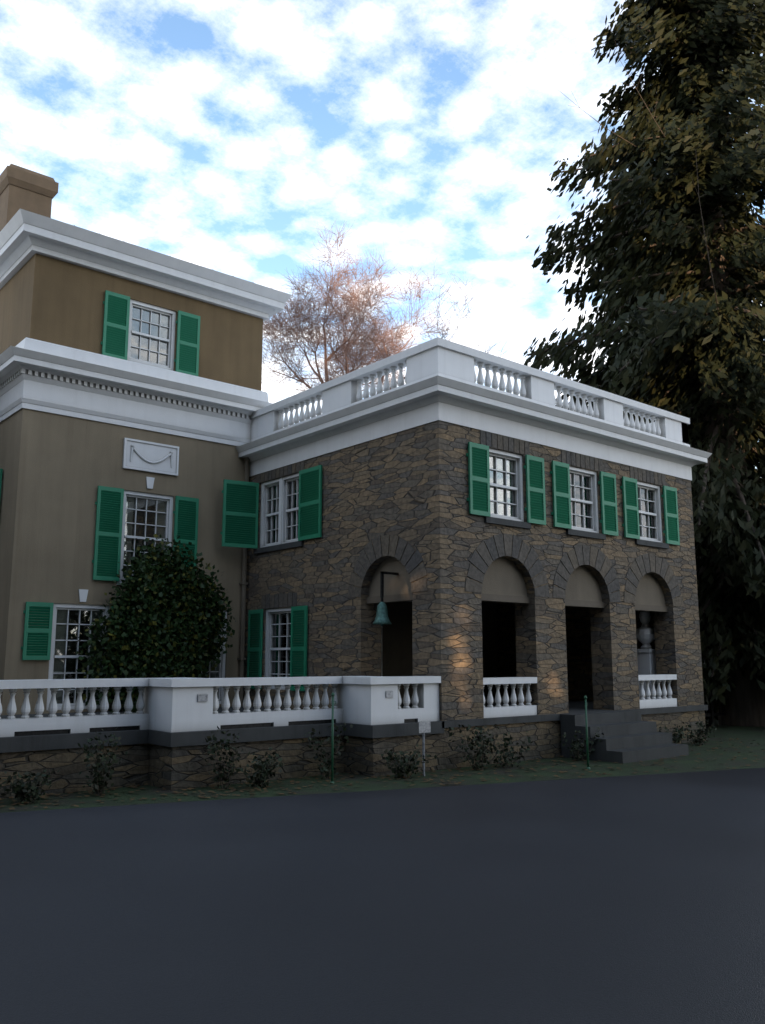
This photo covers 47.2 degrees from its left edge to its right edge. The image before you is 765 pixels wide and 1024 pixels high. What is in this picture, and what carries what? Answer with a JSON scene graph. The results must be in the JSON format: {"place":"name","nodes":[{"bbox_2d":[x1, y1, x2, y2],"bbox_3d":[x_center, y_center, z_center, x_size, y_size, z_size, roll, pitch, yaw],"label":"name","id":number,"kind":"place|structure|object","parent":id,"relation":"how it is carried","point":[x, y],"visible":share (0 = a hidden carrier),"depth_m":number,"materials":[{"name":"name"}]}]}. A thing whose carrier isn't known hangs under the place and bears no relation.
{"place":"outdoors","nodes":[
{"label":"outdoors","id":0,"kind":"place"},
{"bbox_2d":[0,164,58,230],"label":"house chimney","id":1,"kind":"object","parent":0,"point":[27,190],"visible":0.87,"depth_m":18.74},
{"bbox_2d":[14,571,416,735],"bbox_3d":[-6.681,-2.542,13.696,12.340,11.380,9.070,8,-12,-39],"label":"house ironwork","id":2,"kind":"object","parent":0,"point":[66,731],"visible":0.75,"depth_m":11.67,"materials":[{"name":"black metal"}]},
{"bbox_2d":[53,307,509,703],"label":"house window blinds","id":3,"kind":"object","parent":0,"point":[62,614],"visible":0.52,"depth_m":16.44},
{"bbox_2d":[61,334,514,703],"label":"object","id":4,"kind":"object","parent":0,"point":[85,615],"visible":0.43,"depth_m":15.68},
{"bbox_2d":[0,290,679,690],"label":"window shutters","id":5,"kind":"object","parent":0,"point":[240,514],"visible":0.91,"depth_m":16.34,"materials":[{"name":"green wood"}]},
{"bbox_2d":[0,768,764,1023],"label":"asphalt driveway","id":6,"kind":"structure","parent":0,"point":[635,899],"depth_m":5.72,"materials":[{"name":"grey asphalt"}]},
{"bbox_2d":[0,719,764,812],"bbox_3d":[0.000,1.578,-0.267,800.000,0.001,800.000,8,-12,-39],"label":"lawn","id":7,"kind":"structure","parent":0,"point":[745,736],"depth_m":12.19,"materials":[{"name":"green plant"}]},
{"bbox_2d":[0,769,58,803],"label":"verge shrub","id":8,"kind":"object","parent":7,"relation":"on","point":[21,790],"visible":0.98,"depth_m":9.90,"materials":[{"name":"green plant"}]},
{"bbox_2d":[76,727,126,795],"bbox_3d":[-3.362,3.005,10.554,0.596,0.800,0.515,8,-12,-39],"label":"verge shrub","id":9,"kind":"object","parent":7,"relation":"on","point":[99,783],"visible":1,"depth_m":10.50,"materials":[{"name":"green plant"}]},
{"bbox_2d":[0,408,244,714],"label":"lower tower walls","id":10,"kind":"structure","parent":7,"relation":"on","point":[58,470],"depth_m":15.67,"materials":[{"name":"beige paint"}]},
{"bbox_2d":[237,457,249,705],"bbox_3d":[-2.795,1.296,17.675,0.180,5.140,0.176,8,-12,-39],"label":"downpipe","id":11,"kind":"object","parent":10,"relation":"attached to","point":[243,583],"visible":0.68,"depth_m":17.53,"materials":[{"name":"metal"}]},
{"bbox_2d":[76,531,235,711],"bbox_3d":[-3.994,2.312,15.920,3.072,3.992,1.096,8,-12,-39],"label":"bush","id":12,"kind":"object","parent":7,"relation":"on","point":[167,618],"visible":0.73,"depth_m":15.79,"materials":[{"name":"green plant"}]},
{"bbox_2d":[0,733,442,798],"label":"terrace base walls","id":13,"kind":"structure","parent":7,"relation":"on","point":[173,768],"depth_m":11.31,"materials":[{"name":"brown stone"}]},
{"bbox_2d":[0,516,707,762],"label":"stone ledge","id":14,"kind":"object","parent":13,"relation":"on","point":[630,735],"visible":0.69,"depth_m":14.03,"materials":[{"name":"grey stone"}]},
{"bbox_2d":[204,726,249,789],"bbox_3d":[-1.974,3.117,11.114,0.567,0.777,0.460,2,-10,-9],"label":"verge shrub","id":15,"kind":"object","parent":7,"relation":"on","point":[221,776],"visible":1,"depth_m":11.05,"materials":[{"name":"green plant"}]},
{"bbox_2d":[235,747,283,788],"bbox_3d":[-1.507,3.276,11.118,0.766,0.527,0.472,21,-23,-65],"label":"verge shrub","id":16,"kind":"object","parent":7,"relation":"on","point":[260,765],"visible":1,"depth_m":11.09,"materials":[{"name":"green plant"}]},
{"bbox_2d":[302,723,352,779],"bbox_3d":[-0.777,3.274,11.967,0.379,0.740,0.868,-8,-12,39],"label":"verge shrub","id":17,"kind":"object","parent":7,"relation":"on","point":[324,768],"visible":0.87,"depth_m":11.94,"materials":[{"name":"green plant"}]},
{"bbox_2d":[0,209,711,736],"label":"white trim","id":18,"kind":"structure","parent":7,"relation":"on","point":[260,431],"depth_m":15.88,"materials":[{"name":"white paint"}]},
{"bbox_2d":[0,253,262,390],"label":"tower walls","id":19,"kind":"structure","parent":18,"relation":"on","point":[50,300],"depth_m":16.61,"materials":[{"name":"brown paint"}]},
{"bbox_2d":[197,691,392,701],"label":"house plaques","id":20,"kind":"object","parent":18,"relation":"attached to","point":[204,697],"visible":1,"depth_m":11.38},
{"bbox_2d":[373,602,391,625],"bbox_3d":[-0.007,1.643,14.121,0.320,0.390,0.320,8,-12,-39],"label":"bell","id":21,"kind":"object","parent":18,"relation":"attached to","point":[382,618],"visible":1,"depth_m":14.04,"materials":[{"name":"teal metal"}]},
{"bbox_2d":[268,460,654,676],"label":"window panes","id":22,"kind":"structure","parent":18,"relation":"in","point":[587,512],"depth_m":16.89,"materials":[{"name":"glass"}]},
{"bbox_2d":[482,602,497,697],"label":"loggia back wall","id":23,"kind":"structure","parent":18,"relation":"on","point":[489,639],"depth_m":21.42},
{"bbox_2d":[636,611,656,698],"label":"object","id":24,"kind":"object","parent":18,"relation":"on","point":[646,654],"visible":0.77,"depth_m":17.84,"materials":[{"name":"white paint"}]},
{"bbox_2d":[0,738,764,808],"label":"fallen leaves","id":25,"kind":"object","parent":7,"relation":"on","point":[134,786],"visible":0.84,"depth_m":11.54,"materials":[{"name":"plant"}]},
{"bbox_2d":[262,221,514,408],"bbox_3d":[-0.829,-1.576,31.990,9.811,17.091,10.895,8,-12,-39],"label":"bare tree","id":26,"kind":"object","parent":7,"relation":"on","point":[364,347],"visible":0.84,"depth_m":30.91,"materials":[{"name":"brown plant"}]},
{"bbox_2d":[381,744,436,778],"bbox_3d":[0.350,3.472,12.051,0.764,0.527,0.610,8,-12,-39],"label":"verge shrub","id":27,"kind":"object","parent":7,"relation":"on","point":[404,770],"visible":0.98,"depth_m":12.01,"materials":[{"name":"green plant"}]},
{"bbox_2d":[419,721,430,775],"bbox_3d":[0.582,3.348,12.300,0.220,0.800,0.048,8,-12,-39],"label":"sign","id":28,"kind":"object","parent":7,"relation":"on","point":[424,727],"visible":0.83,"depth_m":12.31,"materials":[{"name":"grey metal"}]},
{"bbox_2d":[330,693,589,783],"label":"green posts","id":29,"kind":"object","parent":7,"relation":"on","point":[332,736],"visible":0.94,"depth_m":11.63,"materials":[{"name":"green metal"}]},
{"bbox_2d":[444,724,498,769],"bbox_3d":[1.353,3.469,12.920,0.798,0.703,0.496,8,-12,-39],"label":"verge shrub","id":30,"kind":"object","parent":7,"relation":"on","point":[481,751],"visible":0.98,"depth_m":12.90,"materials":[{"name":"green plant"}]},
{"bbox_2d":[243,420,705,769],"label":"stone wing walls","id":31,"kind":"structure","parent":7,"relation":"on","point":[410,486],"depth_m":15.12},
{"bbox_2d":[257,430,683,608],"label":"house arch stones","id":32,"kind":"object","parent":31,"relation":"in","point":[649,563],"visible":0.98,"depth_m":15.12,"materials":[{"name":"stone"}]},
{"bbox_2d":[368,557,665,605],"bbox_3d":[1.839,1.312,17.799,6.740,1.250,5.140,8,-12,-39],"label":"house tympana","id":33,"kind":"object","parent":31,"relation":"in","point":[503,576],"visible":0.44,"depth_m":14.81,"materials":[{"name":"beige paint"}]},
{"bbox_2d":[367,593,667,700],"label":"house lintels","id":34,"kind":"object","parent":31,"relation":"in","point":[397,653],"visible":0.59,"depth_m":19.34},
{"bbox_2d":[475,731,536,767],"bbox_3d":[1.812,3.618,13.192,0.655,0.596,1.028,-8,-12,39],"label":"verge shrub","id":35,"kind":"object","parent":7,"relation":"on","point":[507,754],"visible":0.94,"depth_m":13.24,"materials":[{"name":"green plant"}]},
{"bbox_2d":[559,727,603,760],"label":"verge shrub","id":36,"kind":"object","parent":7,"relation":"on","point":[576,746],"visible":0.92,"depth_m":14.04,"materials":[{"name":"green plant"}]},
{"bbox_2d":[520,0,764,726],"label":"conifer tree","id":37,"kind":"object","parent":7,"relation":"on","point":[692,315],"visible":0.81,"depth_m":22.55,"materials":[{"name":"green plant"}]},
{"bbox_2d":[558,147,757,565],"bbox_3d":[9.973,-3.816,29.946,7.955,23.710,7.298,-7,-12,36],"label":"tree","id":38,"kind":"object","parent":7,"relation":"on","point":[585,375],"visible":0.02,"depth_m":29.56,"materials":[{"name":"green plant"}]},
{"bbox_2d":[656,723,686,743],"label":"verge shrub","id":39,"kind":"object","parent":7,"relation":"on","point":[676,739],"visible":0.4,"depth_m":15.75,"materials":[{"name":"green plant"}]},
{"bbox_2d":[674,721,719,745],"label":"verge shrub","id":40,"kind":"object","parent":7,"relation":"on","point":[695,740],"visible":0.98,"depth_m":16.65,"materials":[{"name":"green plant"}]},
{"bbox_2d":[0,0,764,468],"label":"sky","id":41,"kind":"structure","parent":0,"point":[217,135],"materials":[{"name":"blue"}]}
]}

